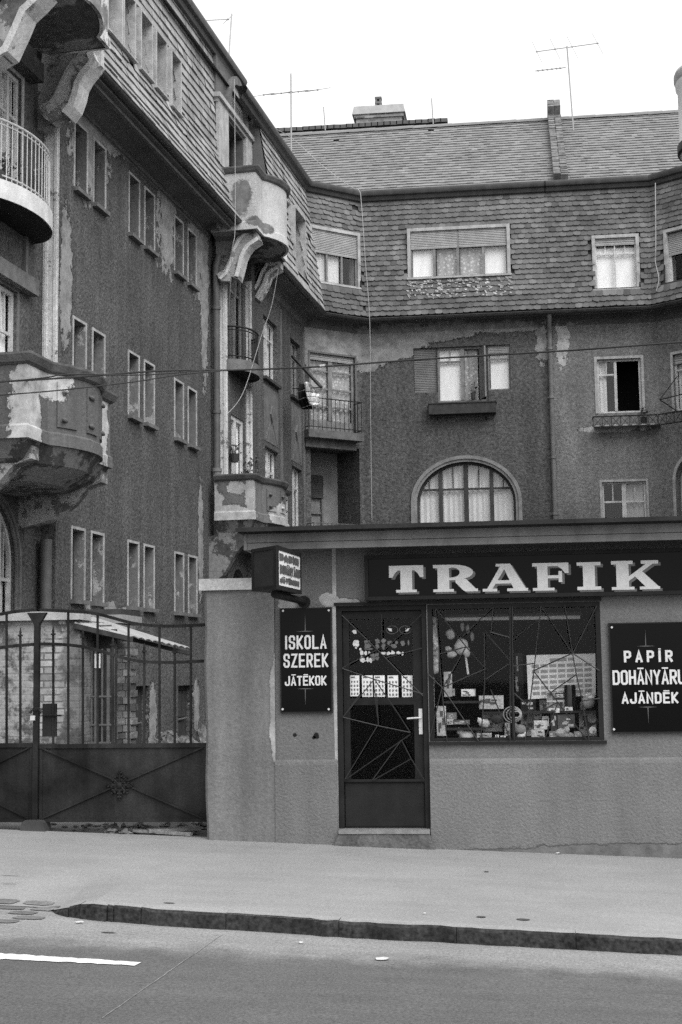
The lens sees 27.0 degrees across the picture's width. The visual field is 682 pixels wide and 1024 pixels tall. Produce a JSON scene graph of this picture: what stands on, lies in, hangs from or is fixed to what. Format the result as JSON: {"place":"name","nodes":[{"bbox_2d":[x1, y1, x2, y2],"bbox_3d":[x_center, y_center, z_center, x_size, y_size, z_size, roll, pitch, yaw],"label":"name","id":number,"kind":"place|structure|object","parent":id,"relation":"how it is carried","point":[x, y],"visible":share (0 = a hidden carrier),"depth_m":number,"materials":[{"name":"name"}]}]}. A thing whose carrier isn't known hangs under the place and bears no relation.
{"place":"outdoors","nodes":[
{"label":"outdoors","id":0,"kind":"place"},
{"bbox_2d":[0,152,21,185],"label":"potted plant","id":1,"kind":"object","parent":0,"point":[3,171],"visible":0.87,"depth_m":20.26,"materials":[{"name":"grey plant"}]},
{"bbox_2d":[50,823,130,828],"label":"loose dirt","id":2,"kind":"structure","parent":0,"point":[86,825],"depth_m":14.35,"materials":[{"name":"soil"}]},
{"bbox_2d":[0,822,206,836],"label":"courtyard ground","id":3,"kind":"structure","parent":0,"point":[202,832],"depth_m":14.57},
{"bbox_2d":[20,819,51,831],"bbox_3d":[-3.009,3.108,14.023,0.270,0.150,0.200,-2,-6,7],"label":"gate stop","id":4,"kind":"object","parent":3,"relation":"on","point":[37,825],"visible":0.75,"depth_m":13.93,"materials":[{"name":"concrete"}]},
{"bbox_2d":[0,608,33,821],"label":"gate leaf","id":5,"kind":"object","parent":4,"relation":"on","point":[16,782],"visible":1,"depth_m":14.11,"materials":[{"name":"metal"}]},
{"bbox_2d":[0,609,189,743],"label":"brick hut","id":6,"kind":"object","parent":3,"relation":"on","point":[109,629],"visible":0.55,"depth_m":17.55,"materials":[{"name":"grey brick"}]},
{"bbox_2d":[0,0,325,742],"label":"apartment building","id":7,"kind":"structure","parent":3,"relation":"on","point":[135,146],"depth_m":25.84,"materials":[{"name":"grey concrete"}]},
{"bbox_2d":[0,279,19,351],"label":"window","id":8,"kind":"structure","parent":7,"relation":"in","point":[6,296],"depth_m":21.26,"materials":[{"name":"paint"}]},
{"bbox_2d":[0,493,21,611],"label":"arched window","id":9,"kind":"structure","parent":7,"relation":"in","point":[5,551],"depth_m":20.90,"materials":[{"name":"paint"}]},
{"bbox_2d":[0,67,24,184],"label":"window","id":10,"kind":"structure","parent":7,"relation":"in","point":[8,83],"depth_m":21.61,"materials":[{"name":"paint"}]},
{"bbox_2d":[72,315,86,368],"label":"window","id":11,"kind":"structure","parent":7,"relation":"in","point":[79,327],"depth_m":23.29,"materials":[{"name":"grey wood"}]},
{"bbox_2d":[70,525,89,604],"bbox_3d":[-4.695,0.871,22.732,1.254,1.231,0.665,-2,-6,7],"label":"window","id":12,"kind":"structure","parent":7,"relation":"in","point":[77,568],"depth_m":22.88,"materials":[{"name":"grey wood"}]},
{"bbox_2d":[73,121,91,201],"bbox_3d":[-4.788,-5.766,23.480,1.254,1.211,0.665,-2,-6,7],"label":"window","id":13,"kind":"structure","parent":7,"relation":"in","point":[80,165],"depth_m":23.63,"materials":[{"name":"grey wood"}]},
{"bbox_2d":[92,327,105,376],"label":"window","id":14,"kind":"structure","parent":7,"relation":"in","point":[98,338],"depth_m":24.09,"materials":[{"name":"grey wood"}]},
{"bbox_2d":[90,530,108,606],"bbox_3d":[-4.523,0.958,23.529,1.254,1.231,0.665,-2,-6,7],"label":"window","id":15,"kind":"structure","parent":7,"relation":"in","point":[97,548],"depth_m":23.68,"materials":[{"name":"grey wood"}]},
{"bbox_2d":[92,136,109,216],"bbox_3d":[-4.616,-5.679,24.277,1.254,1.211,0.665,-2,-6,7],"label":"window","id":16,"kind":"structure","parent":7,"relation":"in","point":[99,151],"depth_m":24.42,"materials":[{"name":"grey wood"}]},
{"bbox_2d":[0,370,208,382],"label":"overhead cable","id":17,"kind":"object","parent":7,"relation":"attached to","point":[104,374],"visible":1,"depth_m":18.33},
{"bbox_2d":[0,370,225,395],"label":"overhead cable","id":18,"kind":"object","parent":7,"relation":"attached to","point":[110,384],"visible":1,"depth_m":18.25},
{"bbox_2d":[127,349,143,423],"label":"window","id":19,"kind":"structure","parent":7,"relation":"in","point":[133,414],"depth_m":25.69,"materials":[{"name":"grey glass"}]},
{"bbox_2d":[127,539,143,610],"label":"window","id":20,"kind":"structure","parent":7,"relation":"in","point":[133,547],"depth_m":25.31,"materials":[{"name":"grey glass"}]},
{"bbox_2d":[128,170,143,244],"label":"window","id":21,"kind":"structure","parent":7,"relation":"in","point":[133,183],"depth_m":26.06,"materials":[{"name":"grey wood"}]},
{"bbox_2d":[135,686,141,742],"bbox_3d":[-3.686,3.924,25.158,0.119,1.680,0.960,-2,-7,12],"label":"cellar door","id":22,"kind":"structure","parent":7,"relation":"in","point":[138,698],"depth_m":25.49,"materials":[{"name":"wood"}]},
{"bbox_2d":[143,359,158,430],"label":"window","id":23,"kind":"structure","parent":7,"relation":"in","point":[149,385],"depth_m":26.48,"materials":[{"name":"grey glass"}]},
{"bbox_2d":[143,543,158,612],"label":"window","id":24,"kind":"structure","parent":7,"relation":"in","point":[148,550],"depth_m":26.11,"materials":[{"name":"grey glass"}]},
{"bbox_2d":[144,185,158,257],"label":"window","id":25,"kind":"structure","parent":7,"relation":"in","point":[149,198],"depth_m":26.86,"materials":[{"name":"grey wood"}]},
{"bbox_2d":[174,214,187,281],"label":"window","id":26,"kind":"structure","parent":7,"relation":"in","point":[178,224],"depth_m":28.52,"materials":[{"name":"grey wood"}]},
{"bbox_2d":[174,377,187,444],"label":"window","id":27,"kind":"structure","parent":7,"relation":"in","point":[178,385],"depth_m":28.15,"materials":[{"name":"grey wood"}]},
{"bbox_2d":[174,551,187,615],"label":"window","id":28,"kind":"structure","parent":7,"relation":"in","point":[178,556],"depth_m":27.76,"materials":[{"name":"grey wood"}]},
{"bbox_2d":[178,685,186,737],"bbox_3d":[-3.147,4.208,27.660,0.119,1.660,0.950,-2,-7,12],"label":"cellar door","id":29,"kind":"structure","parent":7,"relation":"in","point":[182,717],"depth_m":27.84,"materials":[{"name":"wood"}]},
{"bbox_2d":[187,227,199,291],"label":"window","id":30,"kind":"structure","parent":7,"relation":"in","point":[191,236],"depth_m":29.32,"materials":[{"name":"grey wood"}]},
{"bbox_2d":[187,386,200,450],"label":"window","id":31,"kind":"structure","parent":7,"relation":"in","point":[191,393],"depth_m":28.96,"materials":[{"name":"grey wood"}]},
{"bbox_2d":[188,554,200,617],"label":"window","id":32,"kind":"structure","parent":7,"relation":"in","point":[192,560],"depth_m":28.59,"materials":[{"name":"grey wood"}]},
{"bbox_2d":[213,136,232,238],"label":"balcony door","id":33,"kind":"structure","parent":7,"relation":"in","point":[230,140],"depth_m":32.13,"materials":[{"name":"wood"}]},
{"bbox_2d":[228,79,235,323],"bbox_3d":[-2.205,-6.416,28.685,0.158,5.226,0.938,0,-6,-5],"label":"aerial cable","id":34,"kind":"object","parent":7,"relation":"attached to","point":[235,200],"visible":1,"depth_m":28.50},
{"bbox_2d":[229,443,241,462],"bbox_3d":[-2.252,-1.256,30.147,0.252,0.411,0.221,-5,-8,31],"label":"potted plant","id":35,"kind":"object","parent":7,"relation":"on","point":[234,457],"visible":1,"depth_m":30.09,"materials":[{"name":"grey plant"}]},
{"bbox_2d":[230,280,240,358],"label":"balcony door","id":36,"kind":"structure","parent":7,"relation":"in","point":[235,290],"depth_m":31.48,"materials":[{"name":"grey paint"}]},
{"bbox_2d":[231,415,242,473],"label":"window","id":37,"kind":"structure","parent":7,"relation":"in","point":[236,424],"depth_m":31.20,"materials":[{"name":"glass"}]},
{"bbox_2d":[265,448,273,478],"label":"window","id":38,"kind":"structure","parent":7,"relation":"in","point":[267,453],"depth_m":33.37,"materials":[{"name":"glass"}]},
{"bbox_2d":[263,319,281,389],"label":"window","id":39,"kind":"structure","parent":7,"relation":"in","point":[266,341],"depth_m":33.57,"materials":[{"name":"glass"}]},
{"bbox_2d":[290,341,299,403],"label":"window","id":40,"kind":"structure","parent":7,"relation":"in","point":[294,396],"depth_m":36.00,"materials":[{"name":"grey paint"}]},
{"bbox_2d":[292,468,297,525],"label":"window","id":41,"kind":"structure","parent":7,"relation":"in","point":[294,472],"depth_m":35.80,"materials":[{"name":"paint"}]},
{"bbox_2d":[291,355,322,388],"bbox_3d":[-0.838,-3.404,34.431,0.061,1.222,1.989,2,-7,-22],"label":"laundry pole","id":42,"kind":"object","parent":7,"relation":"attached to","point":[308,373],"visible":0.84,"depth_m":34.27,"materials":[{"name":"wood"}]},
{"bbox_2d":[298,384,311,409],"bbox_3d":[-0.864,-2.743,34.167,0.077,0.646,1.249,-2,-7,12],"label":"laundry","id":43,"kind":"object","parent":42,"relation":"hanging from","point":[303,402],"visible":0.88,"depth_m":33.92,"materials":[{"name":"fabric"}]},
{"bbox_2d":[304,382,319,405],"bbox_3d":[-0.701,-2.786,34.221,0.077,0.520,1.456,-2,-7,12],"label":"laundry","id":44,"kind":"object","parent":42,"relation":"hanging from","point":[311,398],"visible":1,"depth_m":34.10,"materials":[{"name":"white fabric"}]},
{"bbox_2d":[0,341,681,381],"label":"overhead cable","id":45,"kind":"object","parent":7,"relation":"attached to","point":[358,363],"visible":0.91,"depth_m":19.95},
{"bbox_2d":[151,724,205,742],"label":"rubble bank","id":46,"kind":"structure","parent":3,"relation":"on","point":[166,736],"depth_m":23.08,"materials":[{"name":"stone"}]},
{"bbox_2d":[199,578,275,842],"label":"gate pillar","id":47,"kind":"structure","parent":3,"relation":"on","point":[239,668],"depth_m":13.67,"materials":[{"name":"concrete"}]},
{"bbox_2d":[27,608,206,821],"bbox_3d":[-2.225,2.004,14.034,1.823,2.133,0.088,-2,-6,7],"label":"gate leaf","id":48,"kind":"object","parent":47,"relation":"attached to","point":[128,781],"visible":1,"depth_m":14.00,"materials":[{"name":"metal"}]},
{"bbox_2d":[276,96,447,133],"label":"house","id":49,"kind":"structure","parent":3,"relation":"on","point":[378,114],"depth_m":45.59,"materials":[{"name":"brick"}]},
{"bbox_2d":[280,117,557,525],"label":"apartment building","id":50,"kind":"structure","parent":3,"relation":"on","point":[454,238],"depth_m":37.37,"materials":[{"name":"grey paint"}]},
{"bbox_2d":[254,73,330,150],"bbox_3d":[-1.364,-10.707,39.492,2.040,3.048,1.338,0,-6,-7],"label":"tv aerial","id":51,"kind":"object","parent":50,"relation":"on","point":[290,92],"visible":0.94,"depth_m":39.55,"materials":[{"name":"grey metal"}]},
{"bbox_2d":[311,475,323,524],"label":"window","id":52,"kind":"structure","parent":50,"relation":"in","point":[316,481],"depth_m":37.71,"materials":[{"name":"grey glass"}]},
{"bbox_2d":[277,129,371,513],"bbox_3d":[-0.299,-5.232,38.288,3.367,11.298,1.620,-5,-7,30],"label":"aerial cable","id":53,"kind":"object","parent":50,"relation":"attached to","point":[369,317],"visible":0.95,"depth_m":36.70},
{"bbox_2d":[308,350,356,432],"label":"balcony door","id":54,"kind":"structure","parent":50,"relation":"in","point":[337,382],"depth_m":37.23,"materials":[{"name":"grey paint"}]},
{"bbox_2d":[312,228,356,286],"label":"attic window","id":55,"kind":"structure","parent":50,"relation":"in","point":[333,250],"depth_m":37.27,"materials":[{"name":"grey paint"}]},
{"bbox_2d":[414,348,437,392],"bbox_3d":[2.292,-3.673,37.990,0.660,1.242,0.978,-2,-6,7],"label":"window shutter","id":56,"kind":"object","parent":50,"relation":"in","point":[425,371],"depth_m":37.51,"materials":[{"name":"wood"}]},
{"bbox_2d":[410,227,507,277],"bbox_3d":[3.147,-6.748,37.809,2.561,1.300,0.978,-2,-6,7],"label":"attic window","id":57,"kind":"structure","parent":50,"relation":"in","point":[483,250],"depth_m":37.41,"materials":[{"name":"white glass"}]},
{"bbox_2d":[437,346,488,402],"bbox_3d":[3.259,-3.560,37.865,1.363,1.521,0.962,-2,-6,7],"label":"window","id":58,"kind":"structure","parent":50,"relation":"in","point":[456,376],"depth_m":37.50,"materials":[{"name":"white glass"}]},
{"bbox_2d":[411,455,522,522],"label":"arched window","id":59,"kind":"structure","parent":50,"relation":"in","point":[467,491],"depth_m":37.13,"materials":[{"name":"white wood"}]},
{"bbox_2d":[487,345,510,389],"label":"window","id":60,"kind":"structure","parent":50,"relation":"in","point":[499,371],"depth_m":37.37,"materials":[{"name":"white glass"}]},
{"bbox_2d":[235,516,681,857],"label":"kiosk","id":61,"kind":"object","parent":3,"relation":"on","point":[359,770],"visible":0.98,"depth_m":13.42,"materials":[{"name":"plaster"},{"name":"dark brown paint"},{"name":"glass"}]},
{"bbox_2d":[251,545,309,607],"bbox_3d":[-0.578,0.613,13.142,0.317,0.500,1.315,-2,-7,12],"label":"projecting sign","id":62,"kind":"object","parent":61,"relation":"attached to","point":[276,572],"visible":1,"depth_m":12.76,"materials":[{"name":"black metal"}]},
{"bbox_2d":[280,607,332,712],"bbox_3d":[-0.334,1.422,13.653,0.503,1.003,0.036,-2,-6,7],"label":"shop plaque","id":63,"kind":"object","parent":61,"relation":"attached to","point":[306,678],"visible":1,"depth_m":13.64,"materials":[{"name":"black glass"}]},
{"bbox_2d":[350,675,359,695],"bbox_3d":[0.131,1.673,13.690,0.092,0.199,0.005,-2,-6,7],"label":"printed sheet","id":64,"kind":"object","parent":61,"relation":"attached to","point":[354,685],"visible":1,"depth_m":13.69,"materials":[{"name":"white paper"}]},
{"bbox_2d":[362,675,372,696],"bbox_3d":[0.253,1.674,13.674,0.102,0.205,0.005,-2,-6,7],"label":"printed sheet","id":65,"kind":"object","parent":61,"relation":"attached to","point":[366,682],"visible":1,"depth_m":13.67,"materials":[{"name":"white paper"}]},
{"bbox_2d":[374,675,384,696],"bbox_3d":[0.369,1.672,13.660,0.104,0.205,0.005,-2,-6,7],"label":"printed sheet","id":66,"kind":"object","parent":61,"relation":"attached to","point":[379,692],"visible":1,"depth_m":13.66,"materials":[{"name":"white paper"}]},
{"bbox_2d":[341,610,425,827],"bbox_3d":[0.407,1.969,13.566,0.778,2.045,0.118,-2,-6,7],"label":"door","id":67,"kind":"structure","parent":61,"relation":"in","point":[369,803],"depth_m":13.51,"materials":[{"name":"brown paint"}]},
{"bbox_2d":[334,834,434,849],"bbox_3d":[0.420,3.298,13.330,0.993,0.560,0.100,-2,-6,7],"label":"doorstep","id":68,"kind":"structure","parent":61,"relation":"in","point":[404,841],"depth_m":13.30,"materials":[{"name":"grey concrete"}]},
{"bbox_2d":[388,675,397,696],"bbox_3d":[0.499,1.672,13.644,0.101,0.209,0.005,-2,-6,7],"label":"printed sheet","id":69,"kind":"object","parent":61,"relation":"attached to","point":[392,689],"visible":1,"depth_m":13.64,"materials":[{"name":"white paper"}]},
{"bbox_2d":[402,675,412,696],"bbox_3d":[0.635,1.669,13.627,0.103,0.206,0.005,-2,-6,7],"label":"printed sheet","id":70,"kind":"object","parent":61,"relation":"attached to","point":[406,684],"visible":1,"depth_m":13.62,"materials":[{"name":"white paper"}]},
{"bbox_2d":[433,617,438,673],"bbox_3d":[0.903,1.298,13.733,0.078,0.561,0.004,-2,-6,7],"label":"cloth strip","id":71,"kind":"object","parent":61,"relation":"hanging from","point":[435,654],"visible":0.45,"depth_m":13.73,"materials":[{"name":"grey fabric"}]},
{"bbox_2d":[445,622,473,673],"bbox_3d":[1.154,1.328,13.853,0.288,0.509,0.105,-2,-6,7],"label":"toy animal","id":72,"kind":"object","parent":61,"relation":"hanging from","point":[449,634],"visible":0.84,"depth_m":13.84},
{"bbox_2d":[443,612,580,620],"bbox_3d":[1.654,1.016,13.778,1.331,0.065,0.050,-2,-6,7],"label":"ceiling tube","id":73,"kind":"object","parent":61,"relation":"attached to","point":[516,616],"visible":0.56,"depth_m":13.76,"materials":[{"name":"grey glass"}]},
{"bbox_2d":[435,700,595,737],"bbox_3d":[1.717,2.041,13.986,1.577,0.384,0.940,-2,-6,7],"label":"display shelf","id":74,"kind":"object","parent":61,"relation":"attached to","point":[496,712],"visible":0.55,"depth_m":13.73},
{"bbox_2d":[436,706,445,735],"bbox_3d":[0.968,2.011,13.697,0.091,0.282,0.063,-2,-6,7],"label":"pattern packet","id":75,"kind":"object","parent":74,"relation":"on","point":[441,731],"visible":0.92,"depth_m":13.67},
{"bbox_2d":[444,672,451,696],"bbox_3d":[1.041,1.675,13.841,0.079,0.240,0.033,-1,-6,1],"label":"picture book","id":76,"kind":"object","parent":74,"relation":"on","point":[448,689],"visible":0.71,"depth_m":13.83,"materials":[{"name":"grey paper"}]},
{"bbox_2d":[457,730,473,737],"bbox_3d":[1.198,2.148,13.727,0.165,0.137,0.127,-2,-6,7],"label":"soft toy","id":77,"kind":"object","parent":74,"relation":"on","point":[465,734],"visible":0.83,"depth_m":13.69,"materials":[{"name":"white fabric"}]},
{"bbox_2d":[461,689,475,695],"bbox_3d":[1.240,1.756,13.833,0.129,0.069,0.083,-2,-7,13],"label":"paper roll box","id":78,"kind":"object","parent":74,"relation":"on","point":[468,692],"visible":1,"depth_m":13.79,"materials":[{"name":"white cardboard"}]},
{"bbox_2d":[478,695,503,708],"bbox_3d":[1.462,1.853,13.865,0.236,0.128,0.123,-1,-6,2],"label":"newspaper stack","id":79,"kind":"object","parent":74,"relation":"on","point":[489,702],"visible":0.84,"depth_m":13.81,"materials":[{"name":"white paper"}]},
{"bbox_2d":[483,714,502,731],"bbox_3d":[1.487,2.055,13.931,0.190,0.183,0.103,-2,-7,10],"label":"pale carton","id":80,"kind":"object","parent":74,"relation":"on","point":[492,727],"visible":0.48,"depth_m":13.88,"materials":[{"name":"grey cardboard"}]},
{"bbox_2d":[503,706,521,722],"bbox_3d":[1.635,1.930,13.557,0.182,0.160,0.040,-2,-6,7],"label":"toy racket","id":81,"kind":"object","parent":74,"relation":"on","point":[520,714],"visible":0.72,"depth_m":13.56,"materials":[{"name":"plastic"}]},
{"bbox_2d":[520,699,535,710],"bbox_3d":[1.831,1.892,13.921,0.149,0.120,0.033,-1,-6,4],"label":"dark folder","id":82,"kind":"object","parent":74,"relation":"on","point":[524,707],"visible":0.76,"depth_m":13.91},
{"bbox_2d":[521,713,539,735],"bbox_3d":[1.843,2.063,13.870,0.178,0.237,0.033,-2,-7,12],"label":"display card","id":83,"kind":"object","parent":74,"relation":"on","point":[524,717],"visible":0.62,"depth_m":13.86,"materials":[{"name":"grey cardboard"}]},
{"bbox_2d":[531,729,544,736],"bbox_3d":[1.881,2.119,13.591,0.125,0.079,0.023,-1,-6,-1],"label":"wooden frame","id":84,"kind":"object","parent":74,"relation":"on","point":[538,733],"visible":0.82,"depth_m":13.58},
{"bbox_2d":[534,720,546,728],"bbox_3d":[1.914,2.041,13.636,0.126,0.084,0.023,-2,-6,7],"label":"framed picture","id":85,"kind":"object","parent":74,"relation":"on","point":[540,724],"visible":1,"depth_m":13.63},
{"bbox_2d":[550,713,556,730],"bbox_3d":[2.052,2.044,13.710,0.061,0.220,0.083,-2,-6,7],"label":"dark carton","id":86,"kind":"object","parent":74,"relation":"on","point":[554,724],"visible":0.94,"depth_m":13.67,"materials":[{"name":"grey cardboard"}]},
{"bbox_2d":[546,692,563,710],"bbox_3d":[2.093,1.838,13.779,0.198,0.186,0.080,-2,-6,7],"label":"film box","id":87,"kind":"object","parent":74,"relation":"on","point":[558,696],"visible":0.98,"depth_m":13.75,"materials":[{"name":"grey cardboard"}]},
{"bbox_2d":[555,726,569,736],"bbox_3d":[2.115,2.111,13.613,0.147,0.127,0.117,-2,-6,7],"label":"soft toy","id":88,"kind":"object","parent":74,"relation":"on","point":[561,732],"visible":0.9,"depth_m":13.57,"materials":[{"name":"grey fabric"}]},
{"bbox_2d":[557,714,574,727],"bbox_3d":[2.165,2.011,13.679,0.166,0.130,0.065,-2,-6,7],"label":"game box","id":89,"kind":"object","parent":74,"relation":"on","point":[563,720],"visible":0.92,"depth_m":13.65,"materials":[{"name":"grey cardboard"}]},
{"bbox_2d":[564,685,576,709],"bbox_3d":[2.212,1.791,13.739,0.116,0.242,0.116,-2,-6,7],"label":"flask","id":90,"kind":"object","parent":74,"relation":"on","point":[569,695],"visible":0.97,"depth_m":13.69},
{"bbox_2d":[579,713,596,735],"bbox_3d":[2.389,2.049,13.778,0.163,0.235,0.023,-2,-7,9],"label":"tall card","id":91,"kind":"object","parent":74,"relation":"on","point":[591,717],"visible":0.61,"depth_m":13.77,"materials":[{"name":"grey cardboard"}]},
{"bbox_2d":[581,693,595,708],"bbox_3d":[2.384,1.818,13.694,0.138,0.151,0.132,-2,-6,7],"label":"toy ball","id":92,"kind":"object","parent":74,"relation":"on","point":[589,704],"visible":0.89,"depth_m":13.65,"materials":[{"name":"grey plastic"}]},
{"bbox_2d":[427,601,606,744],"bbox_3d":[1.646,1.524,13.447,1.657,1.322,0.135,-2,-6,7],"label":"shop window","id":93,"kind":"structure","parent":61,"relation":"in","point":[599,739],"depth_m":13.40,"materials":[{"name":"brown paint"}]},
{"bbox_2d":[514,653,523,698],"bbox_3d":[1.795,1.649,14.318,0.083,0.458,0.053,-2,-7,14],"label":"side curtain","id":94,"kind":"object","parent":61,"relation":"hanging from","point":[519,678],"visible":0.99,"depth_m":14.29,"materials":[{"name":"black fabric"}]},
{"bbox_2d":[364,548,681,600],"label":"shop sign","id":95,"kind":"object","parent":61,"relation":"attached to","point":[578,573],"visible":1,"depth_m":13.41,"materials":[{"name":"black metal"}]},
{"bbox_2d":[526,654,595,698],"bbox_3d":[2.154,1.606,13.897,0.666,0.435,0.004,-2,-6,7],"label":"wall calendar","id":96,"kind":"object","parent":61,"relation":"attached to","point":[554,675],"depth_m":13.90,"materials":[{"name":"paper"}]},
{"bbox_2d":[608,622,681,732],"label":"shop plaque","id":97,"kind":"object","parent":61,"relation":"attached to","point":[645,660],"visible":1,"depth_m":13.23,"materials":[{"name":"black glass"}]},
{"bbox_2d":[544,65,681,518],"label":"apartment building","id":98,"kind":"structure","parent":3,"relation":"on","point":[616,457],"depth_m":36.85,"materials":[{"name":"paint"}]},
{"bbox_2d":[532,33,602,130],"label":"tv aerial","id":99,"kind":"object","parent":98,"relation":"on","point":[566,47],"visible":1,"depth_m":40.05,"materials":[{"name":"grey metal"}]},
{"bbox_2d":[595,237,636,287],"bbox_3d":[7.172,-6.370,37.274,1.071,1.404,0.978,-2,-6,7],"label":"attic window","id":100,"kind":"structure","parent":98,"relation":"in","point":[615,257],"depth_m":36.90,"materials":[{"name":"glass"}]},
{"bbox_2d":[594,355,644,413],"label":"window","id":101,"kind":"structure","parent":98,"relation":"in","point":[618,381],"depth_m":37.53,"materials":[{"name":"glass"}]},
{"bbox_2d":[599,479,649,517],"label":"window","id":102,"kind":"structure","parent":98,"relation":"in","point":[619,498],"depth_m":36.56,"materials":[{"name":"glass"}]},
{"bbox_2d":[655,183,658,290],"bbox_3d":[8.050,-7.046,36.376,0.099,2.902,0.236,-3,-7,15],"label":"aerial cable","id":103,"kind":"object","parent":98,"relation":"attached to","point":[655,236],"visible":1,"depth_m":36.28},
{"bbox_2d":[668,231,681,281],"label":"attic window","id":104,"kind":"structure","parent":98,"relation":"in","point":[675,239],"depth_m":36.42,"materials":[{"name":"paint"}]},
{"bbox_2d":[670,350,681,410],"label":"window","id":105,"kind":"structure","parent":98,"relation":"in","point":[678,358],"depth_m":36.40,"materials":[{"name":"paint"}]},
{"bbox_2d":[103,822,206,835],"bbox_3d":[-1.868,3.147,14.222,1.016,0.132,0.834,-2,-6,7],"label":"rubbish heap","id":106,"kind":"object","parent":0,"point":[182,828],"visible":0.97,"depth_m":13.99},
{"bbox_2d":[0,905,681,1023],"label":"road","id":107,"kind":"structure","parent":0,"point":[236,977],"depth_m":8.37,"materials":[{"name":"grey asphalt"}]},
{"bbox_2d":[0,899,59,922],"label":"apron setts","id":108,"kind":"structure","parent":107,"relation":"on","point":[9,901],"depth_m":10.62,"materials":[{"name":"grey stone"}]},
{"bbox_2d":[0,953,140,965],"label":"road marking","id":109,"kind":"object","parent":107,"relation":"on","point":[44,958],"visible":1,"depth_m":8.76,"materials":[{"name":"paint"}]},
{"bbox_2d":[51,901,681,955],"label":"kerb","id":110,"kind":"structure","parent":107,"relation":"on","point":[377,931],"depth_m":9.76,"materials":[{"name":"concrete"}]},
{"bbox_2d":[0,829,681,938],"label":"pavement","id":111,"kind":"structure","parent":0,"point":[540,890],"depth_m":11.49,"materials":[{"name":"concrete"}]},
{"bbox_2d":[55,901,681,938],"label":"kerb top","id":112,"kind":"structure","parent":111,"relation":"on","point":[408,922],"depth_m":9.85,"materials":[{"name":"concrete"}]},
{"bbox_2d":[193,0,681,127],"label":"sky","id":113,"kind":"structure","parent":0,"point":[476,60],"materials":[{"name":"white"}]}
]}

